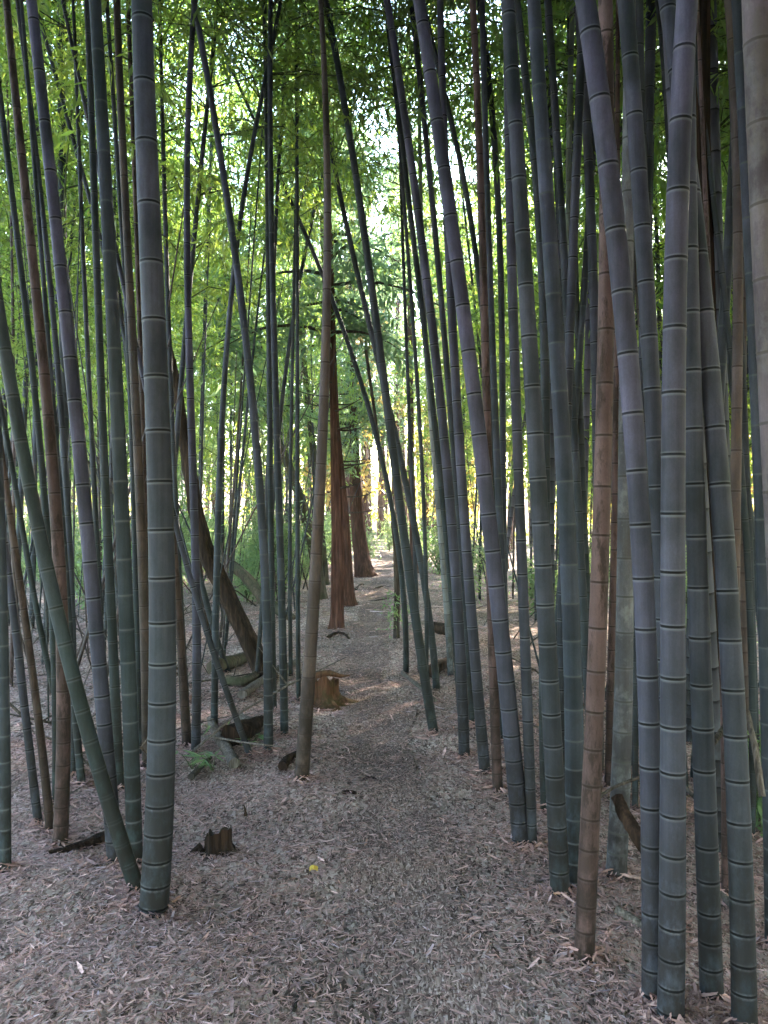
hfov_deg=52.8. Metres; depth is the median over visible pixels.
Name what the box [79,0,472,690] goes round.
bamboo
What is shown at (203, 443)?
bamboo
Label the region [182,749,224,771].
fern
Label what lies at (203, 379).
slim bamboo
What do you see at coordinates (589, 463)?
bamboo
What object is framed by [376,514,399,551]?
shrub
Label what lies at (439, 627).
fallen log
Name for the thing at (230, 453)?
bamboo
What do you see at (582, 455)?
bamboo
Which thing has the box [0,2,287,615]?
bamboo
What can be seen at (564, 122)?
bamboo
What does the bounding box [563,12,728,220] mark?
bamboo
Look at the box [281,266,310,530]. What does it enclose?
cedar tree
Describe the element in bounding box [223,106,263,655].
slim bamboo
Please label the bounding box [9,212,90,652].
slim bamboo
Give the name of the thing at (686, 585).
shrub
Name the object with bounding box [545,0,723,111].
bamboo
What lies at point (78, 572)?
shrub
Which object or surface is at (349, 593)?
cedar tree
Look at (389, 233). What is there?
cedar tree
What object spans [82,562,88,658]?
slim bamboo
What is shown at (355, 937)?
fallen twig
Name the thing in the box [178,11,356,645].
bamboo
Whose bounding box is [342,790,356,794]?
bark piece
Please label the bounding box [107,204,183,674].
slim bamboo
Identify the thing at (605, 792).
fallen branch
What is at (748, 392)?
bamboo
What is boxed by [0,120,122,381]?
bamboo
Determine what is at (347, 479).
cedar tree
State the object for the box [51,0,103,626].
bamboo
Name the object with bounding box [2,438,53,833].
dead bamboo
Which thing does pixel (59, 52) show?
bamboo
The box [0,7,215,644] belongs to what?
bamboo
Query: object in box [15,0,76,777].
bamboo
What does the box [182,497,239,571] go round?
shrub
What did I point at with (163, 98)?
bamboo
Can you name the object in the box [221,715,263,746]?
hollow log
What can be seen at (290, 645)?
bamboo
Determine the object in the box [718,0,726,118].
bamboo
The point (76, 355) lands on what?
slim bamboo
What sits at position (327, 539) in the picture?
shrub
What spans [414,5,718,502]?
bamboo
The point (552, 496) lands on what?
bamboo
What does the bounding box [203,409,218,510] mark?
slim bamboo
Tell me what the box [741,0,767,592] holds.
bamboo
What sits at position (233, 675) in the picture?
dead twig
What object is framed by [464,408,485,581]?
slim bamboo
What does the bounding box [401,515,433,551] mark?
shrub
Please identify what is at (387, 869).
path
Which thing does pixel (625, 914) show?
fallen log
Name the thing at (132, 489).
bamboo
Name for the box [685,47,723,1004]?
bamboo
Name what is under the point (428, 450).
bamboo
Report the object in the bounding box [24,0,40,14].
bamboo
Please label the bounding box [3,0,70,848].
dead bamboo
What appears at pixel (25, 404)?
bamboo
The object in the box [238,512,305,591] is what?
shrub
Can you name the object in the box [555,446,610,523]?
leafy tree
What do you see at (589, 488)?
bamboo
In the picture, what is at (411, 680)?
fallen branch
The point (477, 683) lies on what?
bamboo
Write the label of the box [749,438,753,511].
leafy tree
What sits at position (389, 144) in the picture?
sky
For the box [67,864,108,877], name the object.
fallen twig
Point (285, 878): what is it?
fallen twig
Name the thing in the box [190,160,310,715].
slim bamboo
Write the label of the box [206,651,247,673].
fallen log
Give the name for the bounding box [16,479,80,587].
shrub
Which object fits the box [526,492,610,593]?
shrub
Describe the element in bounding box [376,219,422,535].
cedar tree
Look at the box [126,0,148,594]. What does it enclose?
dead bamboo
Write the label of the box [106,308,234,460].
bamboo
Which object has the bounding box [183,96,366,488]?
bamboo
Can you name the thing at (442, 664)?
fallen log
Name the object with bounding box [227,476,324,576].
shrub
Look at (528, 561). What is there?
shrub
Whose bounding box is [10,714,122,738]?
dead twig
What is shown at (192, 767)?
seedling
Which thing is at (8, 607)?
slim bamboo
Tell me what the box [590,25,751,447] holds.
bamboo
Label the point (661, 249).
bamboo
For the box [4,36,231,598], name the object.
bamboo
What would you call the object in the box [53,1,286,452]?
bamboo
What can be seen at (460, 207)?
bamboo
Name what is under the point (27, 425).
bamboo
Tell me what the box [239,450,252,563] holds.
slim bamboo
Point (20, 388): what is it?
bamboo
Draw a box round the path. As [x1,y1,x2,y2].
[335,551,526,1023]
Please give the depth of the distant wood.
48.43 m
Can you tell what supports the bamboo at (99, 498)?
on the forest floor
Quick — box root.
[327,631,349,638]
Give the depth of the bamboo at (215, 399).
12.17 m
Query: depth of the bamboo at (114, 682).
4.50 m
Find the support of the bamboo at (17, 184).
on the forest floor
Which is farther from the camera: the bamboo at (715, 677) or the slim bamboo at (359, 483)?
the slim bamboo at (359, 483)
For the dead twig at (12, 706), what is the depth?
5.54 m
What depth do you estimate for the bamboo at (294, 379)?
22.81 m
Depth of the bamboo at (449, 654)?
7.69 m
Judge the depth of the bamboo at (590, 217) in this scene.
4.79 m
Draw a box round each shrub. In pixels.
[10,477,47,570]
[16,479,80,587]
[21,535,30,575]
[38,534,102,609]
[71,497,79,542]
[72,489,130,559]
[72,528,112,578]
[75,495,190,607]
[128,473,211,594]
[177,454,240,582]
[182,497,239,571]
[205,501,247,554]
[208,463,330,598]
[224,515,255,559]
[224,538,257,581]
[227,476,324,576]
[232,533,276,603]
[236,476,328,595]
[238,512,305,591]
[293,503,330,564]
[293,548,309,579]
[324,510,367,562]
[325,507,330,553]
[350,515,392,558]
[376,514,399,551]
[385,503,478,573]
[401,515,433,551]
[428,520,485,606]
[472,538,485,571]
[507,545,557,616]
[510,541,533,586]
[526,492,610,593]
[686,553,686,613]
[747,693,762,836]
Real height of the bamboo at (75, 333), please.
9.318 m
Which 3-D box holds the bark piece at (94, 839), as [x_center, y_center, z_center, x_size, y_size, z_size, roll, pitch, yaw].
[-1.421,1.569,3.625,0.074,0.065,0.292,0,0,36]
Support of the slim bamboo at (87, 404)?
on the forest floor
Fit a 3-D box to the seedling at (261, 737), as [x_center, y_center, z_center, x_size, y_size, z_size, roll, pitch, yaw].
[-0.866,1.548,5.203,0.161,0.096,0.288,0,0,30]
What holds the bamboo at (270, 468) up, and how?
on the forest floor
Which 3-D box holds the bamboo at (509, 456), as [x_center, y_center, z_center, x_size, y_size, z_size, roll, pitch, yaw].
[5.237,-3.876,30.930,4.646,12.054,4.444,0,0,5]
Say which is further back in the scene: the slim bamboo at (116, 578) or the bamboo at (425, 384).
the bamboo at (425, 384)
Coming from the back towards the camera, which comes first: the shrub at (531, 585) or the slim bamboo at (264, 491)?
the shrub at (531, 585)
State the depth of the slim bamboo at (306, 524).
10.85 m
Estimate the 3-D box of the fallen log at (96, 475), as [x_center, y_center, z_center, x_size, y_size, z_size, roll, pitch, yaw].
[-3.413,-0.396,9.390,0.808,0.541,0.128,0,0,32]
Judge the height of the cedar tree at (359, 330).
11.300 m
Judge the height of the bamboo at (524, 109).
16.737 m
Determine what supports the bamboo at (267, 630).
on the forest floor
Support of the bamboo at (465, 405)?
on the forest floor
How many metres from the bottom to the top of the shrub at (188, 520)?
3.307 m
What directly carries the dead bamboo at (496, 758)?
on the forest floor
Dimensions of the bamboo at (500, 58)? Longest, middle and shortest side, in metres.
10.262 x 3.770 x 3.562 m
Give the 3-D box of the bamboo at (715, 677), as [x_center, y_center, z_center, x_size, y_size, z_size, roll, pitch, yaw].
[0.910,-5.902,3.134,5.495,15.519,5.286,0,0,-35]
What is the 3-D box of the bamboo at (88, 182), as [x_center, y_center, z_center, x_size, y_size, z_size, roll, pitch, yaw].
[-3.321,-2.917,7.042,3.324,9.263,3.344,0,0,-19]
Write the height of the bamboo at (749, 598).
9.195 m
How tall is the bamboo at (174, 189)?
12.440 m
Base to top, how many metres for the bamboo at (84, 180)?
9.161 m
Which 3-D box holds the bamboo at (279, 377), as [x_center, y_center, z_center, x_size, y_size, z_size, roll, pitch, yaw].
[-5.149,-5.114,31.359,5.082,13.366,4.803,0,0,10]
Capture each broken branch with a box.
[187,756,211,780]
[207,716,239,769]
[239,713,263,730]
[277,751,295,771]
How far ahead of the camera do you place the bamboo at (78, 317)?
17.62 m
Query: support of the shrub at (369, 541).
on the forest floor
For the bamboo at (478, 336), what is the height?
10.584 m
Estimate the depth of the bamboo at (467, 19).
5.69 m
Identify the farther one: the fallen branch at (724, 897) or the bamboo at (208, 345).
the bamboo at (208, 345)
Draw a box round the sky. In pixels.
[3,0,666,478]
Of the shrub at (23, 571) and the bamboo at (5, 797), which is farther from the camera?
the shrub at (23, 571)
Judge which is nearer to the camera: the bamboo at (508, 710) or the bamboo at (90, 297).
the bamboo at (508, 710)
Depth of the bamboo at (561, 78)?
5.93 m
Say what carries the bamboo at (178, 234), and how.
on the forest floor
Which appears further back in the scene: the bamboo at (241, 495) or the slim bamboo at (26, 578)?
the bamboo at (241, 495)
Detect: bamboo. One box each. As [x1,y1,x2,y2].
[0,0,218,664]
[0,0,221,511]
[0,0,240,648]
[0,0,304,758]
[0,0,342,374]
[0,0,353,693]
[0,0,366,499]
[0,0,454,462]
[0,1,204,602]
[0,2,51,19]
[0,2,106,444]
[0,2,199,383]
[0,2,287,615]
[0,5,135,686]
[0,7,90,273]
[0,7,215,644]
[0,11,214,627]
[0,20,112,229]
[0,28,197,616]
[0,54,126,438]
[0,59,102,519]
[0,77,55,801]
[0,79,92,528]
[0,106,77,409]
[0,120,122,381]
[0,151,107,447]
[0,151,199,578]
[0,189,187,669]
[0,279,140,893]
[0,365,91,669]
[0,389,50,690]
[0,396,11,872]
[1,0,236,376]
[1,10,176,501]
[1,65,73,497]
[1,266,47,487]
[2,76,253,610]
[2,434,9,625]
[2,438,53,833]
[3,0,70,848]
[3,115,105,478]
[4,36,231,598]
[5,521,42,825]
[7,166,105,406]
[8,318,96,490]
[8,527,26,687]
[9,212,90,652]
[10,440,119,663]
[13,0,179,349]
[13,262,50,695]
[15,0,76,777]
[19,0,85,786]
[21,221,49,720]
[21,634,26,659]
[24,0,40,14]
[25,527,30,594]
[26,0,118,866]
[30,0,396,501]
[39,388,55,610]
[45,264,175,497]
[49,299,218,726]
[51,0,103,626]
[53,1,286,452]
[53,371,114,519]
[56,2,312,446]
[58,158,239,523]
[60,0,489,724]
[65,254,117,600]
[68,270,77,469]
[73,181,80,572]
[76,0,495,733]
[77,246,136,487]
[77,335,170,665]
[78,457,89,615]
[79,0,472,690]
[79,24,229,431]
[79,288,221,605]
[81,131,261,462]
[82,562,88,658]
[84,0,123,790]
[87,73,226,348]
[89,0,142,862]
[103,1,141,757]
[104,0,464,700]
[105,0,408,672]
[105,318,117,635]
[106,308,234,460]
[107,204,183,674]
[111,512,116,569]
[113,0,148,767]
[114,296,122,651]
[119,3,321,566]
[122,0,429,671]
[124,1,474,675]
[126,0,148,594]
[131,0,176,918]
[152,0,330,782]
[155,0,416,735]
[171,80,317,556]
[171,129,334,637]
[171,169,294,438]
[171,207,266,460]
[172,328,218,510]
[173,298,235,436]
[173,500,190,747]
[175,190,301,453]
[176,330,348,669]
[177,407,228,490]
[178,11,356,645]
[178,330,227,516]
[179,521,201,604]
[183,0,336,752]
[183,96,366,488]
[188,413,235,535]
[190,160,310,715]
[191,0,272,753]
[196,282,292,530]
[197,106,412,531]
[198,218,303,446]
[199,214,210,496]
[200,570,231,672]
[202,401,205,485]
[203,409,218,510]
[204,330,303,540]
[205,467,225,566]
[206,108,349,471]
[207,414,285,531]
[208,0,567,671]
[211,245,346,498]
[211,453,244,592]
[222,351,236,647]
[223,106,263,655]
[225,197,349,499]
[225,384,307,494]
[229,0,469,759]
[232,423,300,512]
[236,249,294,487]
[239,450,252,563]
[241,485,248,584]
[244,0,375,710]
[251,345,308,604]
[254,0,462,643]
[255,393,277,601]
[260,242,363,472]
[261,0,529,671]
[261,449,307,590]
[275,375,300,588]
[276,419,353,600]
[279,265,346,512]
[279,362,295,610]
[284,266,349,565]
[286,363,335,617]
[287,425,317,601]
[300,467,315,583]
[302,0,489,704]
[303,433,355,588]
[306,0,645,681]
[314,0,560,725]
[323,389,397,568]
[334,1,502,740]
[338,0,583,406]
[338,1,453,675]
[343,0,507,598]
[348,0,720,339]
[355,19,666,495]
[359,0,729,743]
[361,99,537,599]
[364,0,728,640]
[369,0,615,608]
[371,0,729,222]
[377,217,510,485]
[383,311,497,541]
[384,1,729,227]
[388,0,724,618]
[388,191,507,506]
[390,28,662,555]
[390,176,521,460]
[393,155,582,568]
[402,345,511,503]
[410,1,727,377]
[411,412,485,563]
[413,0,527,848]
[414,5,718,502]
[416,26,622,621]
[425,16,732,358]
[437,0,490,774]
[439,129,589,456]
[441,178,584,431]
[443,87,637,600]
[445,0,757,630]
[445,132,582,598]
[446,25,659,383]
[457,0,726,455]
[458,0,728,333]
[458,165,530,568]
[459,30,748,447]
[461,106,653,474]
[464,0,574,250]
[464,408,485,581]
[465,361,525,495]
[466,368,526,503]
[468,370,510,550]
[469,0,502,793]
[476,0,711,63]
[478,44,749,509]
[479,0,508,621]
[480,235,537,598]
[491,26,726,401]
[495,130,592,499]
[499,50,749,445]
[499,269,590,475]
[501,0,569,900]
[503,44,536,848]
[506,459,591,504]
[507,543,538,667]
[510,455,592,514]
[515,0,549,811]
[521,113,751,449]
[526,0,614,777]
[527,0,583,888]
[535,69,749,429]
[544,0,588,709]
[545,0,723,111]
[556,6,729,172]
[557,25,584,781]
[558,0,727,152]
[558,0,729,471]
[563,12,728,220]
[568,7,748,748]
[574,0,614,965]
[574,47,752,517]
[574,126,722,374]
[575,0,659,1006]
[580,12,729,332]
[581,76,728,227]
[583,231,598,562]
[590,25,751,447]
[604,0,619,786]
[605,0,635,880]
[617,0,661,712]
[621,61,728,178]
[631,0,655,765]
[632,239,638,810]
[635,83,752,475]
[636,0,647,177]
[654,182,748,430]
[655,0,688,797]
[657,0,697,1022]
[657,16,732,780]
[657,162,747,405]
[658,0,757,1023]
[662,0,720,855]
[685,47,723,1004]
[695,43,756,839]
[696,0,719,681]
[697,0,728,894]
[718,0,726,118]
[720,19,725,32]
[721,61,731,398]
[724,0,742,604]
[727,54,759,825]
[731,0,767,943]
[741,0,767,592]
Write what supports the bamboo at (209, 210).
on the forest floor
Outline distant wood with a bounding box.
[24,248,753,545]
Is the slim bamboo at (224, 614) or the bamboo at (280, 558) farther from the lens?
the slim bamboo at (224, 614)
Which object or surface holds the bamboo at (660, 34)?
on the forest floor
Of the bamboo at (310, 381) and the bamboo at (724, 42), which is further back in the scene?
the bamboo at (310, 381)
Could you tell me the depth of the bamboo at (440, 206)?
20.09 m
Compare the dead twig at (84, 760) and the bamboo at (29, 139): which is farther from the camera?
the bamboo at (29, 139)
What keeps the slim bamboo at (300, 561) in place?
on the forest floor
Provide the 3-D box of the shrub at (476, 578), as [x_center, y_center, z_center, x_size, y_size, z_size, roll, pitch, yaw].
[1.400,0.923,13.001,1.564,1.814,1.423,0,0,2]
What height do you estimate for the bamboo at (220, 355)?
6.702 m
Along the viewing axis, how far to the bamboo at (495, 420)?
4.75 m
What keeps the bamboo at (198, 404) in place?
on the forest floor
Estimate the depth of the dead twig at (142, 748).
4.40 m
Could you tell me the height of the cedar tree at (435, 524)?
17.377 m
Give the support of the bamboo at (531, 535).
on the forest floor
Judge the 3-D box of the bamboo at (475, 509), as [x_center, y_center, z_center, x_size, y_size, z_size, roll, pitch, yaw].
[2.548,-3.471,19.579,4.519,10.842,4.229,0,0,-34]
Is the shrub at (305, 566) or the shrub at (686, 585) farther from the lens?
the shrub at (305, 566)
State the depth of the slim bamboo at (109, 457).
9.11 m
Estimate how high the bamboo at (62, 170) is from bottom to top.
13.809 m
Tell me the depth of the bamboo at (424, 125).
5.70 m
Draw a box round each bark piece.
[48,831,104,852]
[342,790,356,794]
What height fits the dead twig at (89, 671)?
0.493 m
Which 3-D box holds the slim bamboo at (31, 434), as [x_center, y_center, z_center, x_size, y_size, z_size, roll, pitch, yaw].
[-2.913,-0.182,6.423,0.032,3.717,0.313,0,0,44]
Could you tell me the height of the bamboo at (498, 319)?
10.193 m
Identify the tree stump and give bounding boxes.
[186,826,240,859]
[298,670,357,711]
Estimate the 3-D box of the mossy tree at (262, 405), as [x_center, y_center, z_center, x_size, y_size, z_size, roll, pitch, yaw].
[-2.367,-1.629,14.208,2.827,7.072,2.951,0,0,0]
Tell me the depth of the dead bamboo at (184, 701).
5.33 m
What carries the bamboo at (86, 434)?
on the forest floor
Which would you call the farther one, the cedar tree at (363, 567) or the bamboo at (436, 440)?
the cedar tree at (363, 567)
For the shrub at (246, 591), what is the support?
on the forest floor
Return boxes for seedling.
[175,750,213,768]
[235,733,262,746]
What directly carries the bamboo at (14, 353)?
on the forest floor
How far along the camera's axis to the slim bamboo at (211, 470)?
16.10 m
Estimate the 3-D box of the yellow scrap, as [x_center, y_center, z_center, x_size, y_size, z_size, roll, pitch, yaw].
[-0.315,1.595,3.465,0.038,0.016,0.030,3,8,-7]
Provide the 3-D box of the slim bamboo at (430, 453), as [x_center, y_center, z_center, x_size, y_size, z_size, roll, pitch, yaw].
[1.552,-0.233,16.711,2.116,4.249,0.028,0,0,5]
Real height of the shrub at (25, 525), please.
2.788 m
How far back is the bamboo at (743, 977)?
2.53 m
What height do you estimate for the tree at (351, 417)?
7.118 m
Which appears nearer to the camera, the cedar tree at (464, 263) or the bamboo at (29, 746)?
the bamboo at (29, 746)
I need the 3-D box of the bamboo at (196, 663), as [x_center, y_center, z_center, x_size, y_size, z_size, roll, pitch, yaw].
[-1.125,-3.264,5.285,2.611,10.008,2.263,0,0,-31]
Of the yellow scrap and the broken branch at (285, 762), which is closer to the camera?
the yellow scrap
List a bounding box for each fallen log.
[88,460,113,494]
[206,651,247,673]
[213,545,295,619]
[225,671,259,686]
[237,664,278,698]
[429,656,453,677]
[434,622,444,634]
[614,906,640,928]
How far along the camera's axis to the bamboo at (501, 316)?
6.15 m
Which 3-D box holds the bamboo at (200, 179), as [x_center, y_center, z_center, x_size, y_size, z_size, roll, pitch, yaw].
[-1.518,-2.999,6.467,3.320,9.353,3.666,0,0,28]
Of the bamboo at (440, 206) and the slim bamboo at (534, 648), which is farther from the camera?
the bamboo at (440, 206)
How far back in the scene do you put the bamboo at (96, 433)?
22.44 m
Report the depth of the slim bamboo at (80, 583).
11.21 m
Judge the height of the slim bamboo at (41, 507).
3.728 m
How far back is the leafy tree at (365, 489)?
35.44 m
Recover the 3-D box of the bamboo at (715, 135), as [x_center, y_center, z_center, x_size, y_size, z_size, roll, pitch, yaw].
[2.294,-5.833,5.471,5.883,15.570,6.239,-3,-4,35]
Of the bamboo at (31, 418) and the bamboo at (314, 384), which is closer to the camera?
the bamboo at (31, 418)
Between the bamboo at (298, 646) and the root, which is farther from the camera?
the root
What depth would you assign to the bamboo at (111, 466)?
7.78 m
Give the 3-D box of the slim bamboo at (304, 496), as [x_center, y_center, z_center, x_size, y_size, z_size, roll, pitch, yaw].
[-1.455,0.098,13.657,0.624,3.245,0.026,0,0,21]
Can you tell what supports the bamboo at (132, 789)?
on the forest floor
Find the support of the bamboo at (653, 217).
on the forest floor
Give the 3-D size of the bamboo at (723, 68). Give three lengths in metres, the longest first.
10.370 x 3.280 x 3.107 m
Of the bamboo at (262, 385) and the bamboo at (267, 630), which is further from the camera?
the bamboo at (262, 385)
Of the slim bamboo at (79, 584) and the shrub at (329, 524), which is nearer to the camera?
the slim bamboo at (79, 584)
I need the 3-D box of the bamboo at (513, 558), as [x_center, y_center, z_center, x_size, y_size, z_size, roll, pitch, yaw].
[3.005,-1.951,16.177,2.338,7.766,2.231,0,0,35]
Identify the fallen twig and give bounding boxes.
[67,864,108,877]
[268,876,298,879]
[321,933,358,939]
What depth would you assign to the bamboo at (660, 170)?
9.58 m
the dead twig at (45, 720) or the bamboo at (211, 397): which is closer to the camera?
the dead twig at (45, 720)
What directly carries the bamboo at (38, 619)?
on the forest floor
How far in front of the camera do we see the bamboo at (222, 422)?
5.70 m
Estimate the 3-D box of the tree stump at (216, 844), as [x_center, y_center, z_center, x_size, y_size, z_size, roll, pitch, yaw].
[-0.813,1.570,3.674,0.274,0.147,0.202,0,0,10]
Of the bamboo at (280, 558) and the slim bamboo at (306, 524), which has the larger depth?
the slim bamboo at (306, 524)
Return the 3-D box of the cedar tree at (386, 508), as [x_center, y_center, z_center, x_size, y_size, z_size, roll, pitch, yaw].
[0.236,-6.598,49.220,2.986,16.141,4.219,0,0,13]
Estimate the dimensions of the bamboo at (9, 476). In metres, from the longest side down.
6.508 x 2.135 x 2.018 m
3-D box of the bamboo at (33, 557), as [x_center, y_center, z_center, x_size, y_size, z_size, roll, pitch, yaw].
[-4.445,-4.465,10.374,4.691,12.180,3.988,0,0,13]
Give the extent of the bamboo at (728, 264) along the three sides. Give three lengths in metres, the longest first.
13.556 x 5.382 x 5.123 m
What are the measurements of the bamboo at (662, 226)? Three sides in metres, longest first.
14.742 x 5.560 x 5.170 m
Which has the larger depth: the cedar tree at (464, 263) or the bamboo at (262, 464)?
the cedar tree at (464, 263)
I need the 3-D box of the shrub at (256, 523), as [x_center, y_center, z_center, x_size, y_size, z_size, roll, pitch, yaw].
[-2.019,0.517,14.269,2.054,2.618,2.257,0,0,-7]
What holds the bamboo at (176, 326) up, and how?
on the forest floor
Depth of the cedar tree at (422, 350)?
35.78 m
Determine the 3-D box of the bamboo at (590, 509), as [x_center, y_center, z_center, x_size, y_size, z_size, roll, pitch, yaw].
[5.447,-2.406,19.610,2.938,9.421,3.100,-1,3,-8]
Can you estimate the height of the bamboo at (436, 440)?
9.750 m
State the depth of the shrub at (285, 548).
14.10 m
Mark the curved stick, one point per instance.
(295, 1006)
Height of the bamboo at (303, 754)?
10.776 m
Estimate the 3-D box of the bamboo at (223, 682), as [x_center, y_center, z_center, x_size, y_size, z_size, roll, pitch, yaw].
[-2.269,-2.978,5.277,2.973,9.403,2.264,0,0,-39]
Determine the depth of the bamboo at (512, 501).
13.31 m
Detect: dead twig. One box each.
[10,702,33,724]
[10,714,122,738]
[19,612,33,635]
[19,724,88,765]
[83,638,107,684]
[139,739,146,754]
[176,655,277,687]
[185,648,345,757]
[201,735,285,747]
[203,576,255,605]
[583,706,693,798]
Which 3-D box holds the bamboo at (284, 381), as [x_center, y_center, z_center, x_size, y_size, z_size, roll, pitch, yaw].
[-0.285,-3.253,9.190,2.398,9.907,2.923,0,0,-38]
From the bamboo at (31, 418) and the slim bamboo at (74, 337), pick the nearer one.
the slim bamboo at (74, 337)
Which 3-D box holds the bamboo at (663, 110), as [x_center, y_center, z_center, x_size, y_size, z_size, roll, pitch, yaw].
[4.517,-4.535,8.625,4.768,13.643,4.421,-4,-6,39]
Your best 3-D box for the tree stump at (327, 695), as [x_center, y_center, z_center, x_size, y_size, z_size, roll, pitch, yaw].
[-0.555,1.508,6.622,0.604,0.337,0.512,0,0,22]
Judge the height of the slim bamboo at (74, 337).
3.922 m
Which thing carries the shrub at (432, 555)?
on the forest floor
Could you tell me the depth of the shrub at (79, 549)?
16.41 m
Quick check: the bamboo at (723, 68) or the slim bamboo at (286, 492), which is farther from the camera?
the slim bamboo at (286, 492)
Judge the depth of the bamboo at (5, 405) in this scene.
10.19 m
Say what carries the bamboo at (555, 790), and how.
on the forest floor
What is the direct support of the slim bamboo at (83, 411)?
on the forest floor
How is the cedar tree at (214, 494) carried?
on the forest floor
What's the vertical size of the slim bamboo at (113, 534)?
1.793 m
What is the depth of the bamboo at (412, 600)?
5.54 m
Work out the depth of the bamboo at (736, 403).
3.51 m
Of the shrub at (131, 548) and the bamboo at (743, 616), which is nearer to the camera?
the bamboo at (743, 616)
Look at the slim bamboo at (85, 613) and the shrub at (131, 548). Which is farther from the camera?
the shrub at (131, 548)
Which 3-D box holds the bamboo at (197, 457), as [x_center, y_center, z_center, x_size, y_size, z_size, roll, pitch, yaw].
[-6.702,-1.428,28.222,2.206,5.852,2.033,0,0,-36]
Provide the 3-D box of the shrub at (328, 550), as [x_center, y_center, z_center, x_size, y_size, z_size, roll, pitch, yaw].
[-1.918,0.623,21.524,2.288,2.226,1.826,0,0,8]
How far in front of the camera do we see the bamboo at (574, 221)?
4.29 m
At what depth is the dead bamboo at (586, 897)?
2.78 m
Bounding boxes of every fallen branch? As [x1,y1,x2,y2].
[400,670,436,701]
[596,904,625,915]
[601,776,639,797]
[611,793,640,853]
[714,723,722,744]
[720,891,728,906]
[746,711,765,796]
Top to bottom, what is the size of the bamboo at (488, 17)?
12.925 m
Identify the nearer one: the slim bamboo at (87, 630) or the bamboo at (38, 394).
the slim bamboo at (87, 630)
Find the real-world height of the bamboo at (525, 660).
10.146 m
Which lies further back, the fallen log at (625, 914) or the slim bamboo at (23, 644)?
the slim bamboo at (23, 644)
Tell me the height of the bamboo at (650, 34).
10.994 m
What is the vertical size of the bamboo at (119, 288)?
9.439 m
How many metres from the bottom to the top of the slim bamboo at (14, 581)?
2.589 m
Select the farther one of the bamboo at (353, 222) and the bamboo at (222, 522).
the bamboo at (222, 522)
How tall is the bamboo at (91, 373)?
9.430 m
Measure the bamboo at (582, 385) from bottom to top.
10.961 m
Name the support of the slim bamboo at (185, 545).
on the forest floor
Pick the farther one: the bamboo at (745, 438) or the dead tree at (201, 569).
the dead tree at (201, 569)
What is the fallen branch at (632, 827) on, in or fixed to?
on the forest floor
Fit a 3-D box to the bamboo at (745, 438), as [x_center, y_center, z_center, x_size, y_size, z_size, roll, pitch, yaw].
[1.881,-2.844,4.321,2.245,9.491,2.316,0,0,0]
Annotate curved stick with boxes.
[292,981,311,1011]
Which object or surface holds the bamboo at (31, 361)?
on the forest floor
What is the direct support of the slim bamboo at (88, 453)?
on the forest floor
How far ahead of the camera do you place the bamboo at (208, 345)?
17.62 m
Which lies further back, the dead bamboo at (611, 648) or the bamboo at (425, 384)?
the bamboo at (425, 384)
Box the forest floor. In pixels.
[0,473,767,1023]
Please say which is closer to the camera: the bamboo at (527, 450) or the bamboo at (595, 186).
the bamboo at (595, 186)
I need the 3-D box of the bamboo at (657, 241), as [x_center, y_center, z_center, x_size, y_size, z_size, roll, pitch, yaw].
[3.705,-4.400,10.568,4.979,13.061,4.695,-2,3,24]
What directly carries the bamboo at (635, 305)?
on the forest floor
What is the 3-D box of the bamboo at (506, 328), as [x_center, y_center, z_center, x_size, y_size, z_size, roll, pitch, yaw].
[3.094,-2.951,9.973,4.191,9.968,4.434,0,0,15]
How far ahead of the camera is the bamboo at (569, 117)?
5.34 m
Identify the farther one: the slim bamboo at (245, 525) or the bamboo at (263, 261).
the slim bamboo at (245, 525)
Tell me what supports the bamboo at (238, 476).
on the forest floor
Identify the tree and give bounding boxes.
[7,259,107,495]
[83,212,261,494]
[172,0,478,629]
[172,348,262,677]
[175,359,211,636]
[177,249,329,599]
[195,159,238,525]
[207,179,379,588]
[213,10,372,584]
[228,2,398,606]
[242,254,387,519]
[265,270,424,506]
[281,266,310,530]
[293,14,415,577]
[302,102,402,546]
[326,231,371,525]
[344,45,445,572]
[344,188,401,534]
[344,287,403,538]
[364,350,410,639]
[369,155,424,544]
[374,300,405,527]
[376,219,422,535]
[381,180,445,545]
[393,272,526,519]
[399,227,449,542]
[433,221,472,389]
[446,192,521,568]
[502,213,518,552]
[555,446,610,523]
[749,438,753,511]
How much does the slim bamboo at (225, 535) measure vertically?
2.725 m
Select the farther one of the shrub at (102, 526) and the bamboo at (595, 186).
the shrub at (102, 526)
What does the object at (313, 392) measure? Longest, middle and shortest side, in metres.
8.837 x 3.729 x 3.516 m
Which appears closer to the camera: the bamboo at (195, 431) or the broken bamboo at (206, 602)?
the broken bamboo at (206, 602)
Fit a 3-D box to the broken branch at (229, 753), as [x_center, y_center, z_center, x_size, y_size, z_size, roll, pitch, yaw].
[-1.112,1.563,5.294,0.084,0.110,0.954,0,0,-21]
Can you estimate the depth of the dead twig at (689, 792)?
4.67 m
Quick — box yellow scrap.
[309,865,317,870]
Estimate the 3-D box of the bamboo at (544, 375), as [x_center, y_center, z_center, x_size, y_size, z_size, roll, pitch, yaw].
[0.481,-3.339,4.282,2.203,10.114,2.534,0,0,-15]

